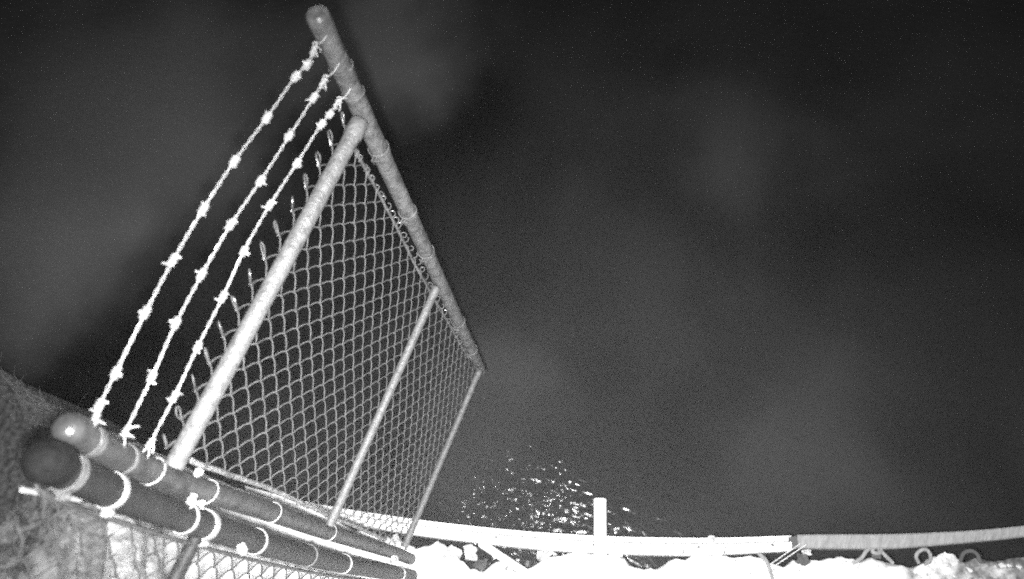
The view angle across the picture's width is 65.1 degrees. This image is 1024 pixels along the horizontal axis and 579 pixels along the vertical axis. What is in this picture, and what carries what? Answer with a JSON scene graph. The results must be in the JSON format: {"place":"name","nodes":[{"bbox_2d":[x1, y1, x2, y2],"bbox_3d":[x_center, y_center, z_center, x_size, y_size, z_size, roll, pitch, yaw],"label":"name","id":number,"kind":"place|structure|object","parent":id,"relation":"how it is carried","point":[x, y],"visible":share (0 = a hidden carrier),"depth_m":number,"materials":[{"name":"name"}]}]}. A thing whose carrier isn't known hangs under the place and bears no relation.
{"place":"outdoors","nodes":[
{"label":"outdoors","id":0,"kind":"place"},
{"bbox_2d":[478,541,532,578],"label":"slanting bar","id":1,"kind":"object","parent":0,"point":[517,567],"visible":1,"depth_m":4.11,"materials":[{"name":"white metal"}]},
{"bbox_2d":[0,0,1023,571],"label":"water","id":2,"kind":"structure","parent":0,"point":[734,268],"depth_m":6.24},
{"bbox_2d":[0,368,1023,578],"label":"ground","id":3,"kind":"structure","parent":0,"point":[19,435],"depth_m":4.30,"materials":[{"name":"soil"}]},
{"bbox_2d":[0,352,85,427],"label":"weeds","id":4,"kind":"object","parent":3,"relation":"on","point":[28,396],"visible":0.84,"depth_m":4.71,"materials":[{"name":"grey plant"}]},
{"bbox_2d":[0,438,417,578],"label":"chain link fence","id":5,"kind":"object","parent":3,"relation":"on","point":[67,472],"visible":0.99,"depth_m":1.72,"materials":[{"name":"metal"}]},
{"bbox_2d":[186,493,197,508],"bbox_3d":[-0.731,0.483,1.833,0.026,0.028,0.036,-3,67,5],"label":"wire knot","id":6,"kind":"object","parent":5,"relation":"attached to","point":[192,503],"visible":1,"depth_m":1.83,"materials":[{"name":"metal"}]},
{"bbox_2d":[197,500,205,508],"bbox_3d":[-0.727,0.501,1.875,0.022,0.016,0.021,18,70,13],"label":"wire knot","id":7,"kind":"object","parent":5,"relation":"attached to","point":[200,504],"visible":1,"depth_m":1.87,"materials":[{"name":"metal"}]},
{"bbox_2d":[237,542,247,555],"bbox_3d":[-0.722,0.694,2.143,0.036,0.050,0.033,18,70,13],"label":"wire knot","id":8,"kind":"object","parent":5,"relation":"attached to","point":[242,550],"visible":1,"depth_m":2.13,"materials":[{"name":"metal"}]},
{"bbox_2d":[390,555,398,563],"bbox_3d":[-0.528,1.209,3.593,0.040,0.053,0.039,18,70,13],"label":"wire knot","id":9,"kind":"object","parent":5,"relation":"attached to","point":[394,558],"visible":1,"depth_m":3.58,"materials":[{"name":"metal"}]},
{"bbox_2d":[51,5,485,564],"bbox_3d":[-0.485,0.401,3.017,0.092,3.065,1.126,18,70,13],"label":"fence panel","id":10,"kind":"object","parent":3,"relation":"on","point":[84,435],"visible":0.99,"depth_m":2.29,"materials":[{"name":"metal"}]},
{"bbox_2d":[193,467,203,477],"bbox_3d":[-0.754,0.438,1.929,0.022,0.027,0.022,-34,68,-8],"label":"wire knot","id":11,"kind":"object","parent":10,"relation":"attached to","point":[197,473],"visible":1,"depth_m":1.92,"materials":[{"name":"metal"}]},
{"bbox_2d":[89,36,326,426],"bbox_3d":[-0.633,-0.169,1.701,0.030,0.088,1.010,18,70,13],"label":"barbed wire","id":12,"kind":"object","parent":10,"relation":"attached to","point":[144,312],"visible":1,"depth_m":1.65,"materials":[{"name":"metal"}]},
{"bbox_2d":[119,63,339,446],"bbox_3d":[-0.620,-0.123,1.794,0.039,0.074,1.019,18,70,13],"label":"barbed wire","id":13,"kind":"object","parent":10,"relation":"attached to","point":[230,224],"visible":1,"depth_m":1.75,"materials":[{"name":"metal"}]},
{"bbox_2d":[142,88,350,457],"bbox_3d":[-0.614,-0.084,1.884,0.029,0.084,1.024,18,70,13],"label":"barbed wire","id":14,"kind":"object","parent":10,"relation":"attached to","point":[268,206],"visible":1,"depth_m":1.85,"materials":[{"name":"metal"}]},
{"bbox_2d":[391,533,399,543],"bbox_3d":[-0.542,1.161,3.732,0.042,0.046,0.049,-14,66,0],"label":"wire knot","id":15,"kind":"object","parent":10,"relation":"attached to","point":[394,538],"visible":1,"depth_m":3.72,"materials":[{"name":"metal"}]},
{"bbox_2d":[430,540,446,551],"bbox_3d":[-0.393,1.370,4.245,0.078,0.056,0.082,-42,61,-11],"label":"stone","id":16,"kind":"object","parent":3,"relation":"on","point":[438,545],"visible":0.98,"depth_m":4.24,"materials":[{"name":"white stone"}]},
{"bbox_2d":[447,545,461,558],"bbox_3d":[-0.309,1.399,4.245,0.104,0.037,0.078,32,88,30],"label":"stone","id":17,"kind":"object","parent":3,"relation":"on","point":[455,552],"visible":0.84,"depth_m":4.24,"materials":[{"name":"white stone"}]},
{"bbox_2d":[463,544,477,560],"bbox_3d":[-0.219,1.385,4.221,0.078,0.044,0.086,-4,71,8],"label":"stone","id":18,"kind":"object","parent":3,"relation":"on","point":[470,550],"visible":1,"depth_m":4.21,"materials":[{"name":"white stone"}]},
{"bbox_2d":[473,558,487,570],"bbox_3d":[-0.167,1.430,4.186,0.076,0.049,0.066,12,69,11],"label":"stone","id":19,"kind":"object","parent":3,"relation":"on","point":[480,564],"visible":1,"depth_m":4.17,"materials":[{"name":"stone"}]},
{"bbox_2d":[244,486,798,556],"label":"wall beam","id":20,"kind":"structure","parent":3,"relation":"on","point":[711,545],"depth_m":4.14,"materials":[{"name":"metal"}]},
{"bbox_2d":[593,498,607,578],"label":"post","id":21,"kind":"object","parent":20,"relation":"on","point":[600,568],"visible":1,"depth_m":4.06,"materials":[{"name":"white plastic"}]},
{"bbox_2d":[536,550,553,560],"bbox_3d":[0.167,1.379,4.180,0.071,0.051,0.084,33,74,18],"label":"stone","id":22,"kind":"object","parent":3,"relation":"on","point":[542,555],"visible":0.92,"depth_m":4.17,"materials":[{"name":"white stone"}]},
{"bbox_2d":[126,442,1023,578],"bbox_3d":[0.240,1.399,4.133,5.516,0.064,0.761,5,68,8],"label":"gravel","id":23,"kind":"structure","parent":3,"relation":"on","point":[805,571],"depth_m":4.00,"materials":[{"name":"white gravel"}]},
{"bbox_2d":[757,552,773,578],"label":"hose","id":24,"kind":"object","parent":3,"relation":"on","point":[764,558],"visible":1,"depth_m":3.99,"materials":[{"name":"white rubber"}]},
{"bbox_2d":[770,543,799,563],"bbox_3d":[1.362,1.320,4.000,0.177,0.038,0.006,-31,67,-7],"label":"steel rod","id":25,"kind":"object","parent":3,"relation":"on","point":[785,553],"visible":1,"depth_m":4.00,"materials":[{"name":"metal"}]},
{"bbox_2d":[775,544,805,565],"bbox_3d":[1.387,1.324,3.996,0.185,0.038,0.006,-31,67,-7],"label":"steel rod","id":26,"kind":"object","parent":3,"relation":"on","point":[790,555],"visible":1,"depth_m":3.99,"materials":[{"name":"metal"}]},
{"bbox_2d":[796,553,809,565],"bbox_3d":[1.466,1.358,4.022,0.082,0.046,0.065,1,67,7],"label":"stone","id":27,"kind":"object","parent":3,"relation":"on","point":[802,559],"visible":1,"depth_m":4.01,"materials":[{"name":"stone"}]},
{"bbox_2d":[802,549,811,554],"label":"stone","id":28,"kind":"object","parent":3,"relation":"on","point":[807,551],"visible":1,"depth_m":4.03,"materials":[{"name":"white stone"}]},
{"bbox_2d":[851,548,894,564],"bbox_3d":[1.787,1.313,3.983,0.212,0.060,0.103,-4,67,5],"label":"rope loop","id":29,"kind":"object","parent":3,"relation":"on","point":[873,552],"visible":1,"depth_m":3.97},
{"bbox_2d":[871,550,880,558],"bbox_3d":[1.823,1.324,4.007,0.048,0.020,0.049,18,76,29],"label":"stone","id":30,"kind":"object","parent":3,"relation":"on","point":[876,556],"visible":0.58,"depth_m":4.00,"materials":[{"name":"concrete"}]},
{"bbox_2d":[794,526,1023,549],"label":"wall beam","id":31,"kind":"structure","parent":3,"relation":"on","point":[863,541],"depth_m":3.96,"materials":[{"name":"white metal"}]},
{"bbox_2d":[914,547,932,565],"bbox_3d":[2.028,1.319,3.955,0.084,0.041,0.082,-22,66,-3],"label":"rope loop","id":32,"kind":"object","parent":3,"relation":"on","point":[918,552],"visible":1,"depth_m":3.95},
{"bbox_2d":[937,552,958,565],"bbox_3d":[2.147,1.334,3.960,0.084,0.053,0.075,-26,67,-5],"label":"stone","id":33,"kind":"object","parent":3,"relation":"on","point":[945,557],"visible":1,"depth_m":3.94,"materials":[{"name":"white stone"}]},
{"bbox_2d":[958,549,989,563],"bbox_3d":[2.275,1.314,3.940,0.161,0.059,0.069,5,68,8],"label":"rope loop","id":34,"kind":"object","parent":3,"relation":"on","point":[967,551],"visible":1,"depth_m":3.93,"materials":[{"name":"fabric"}]}
]}

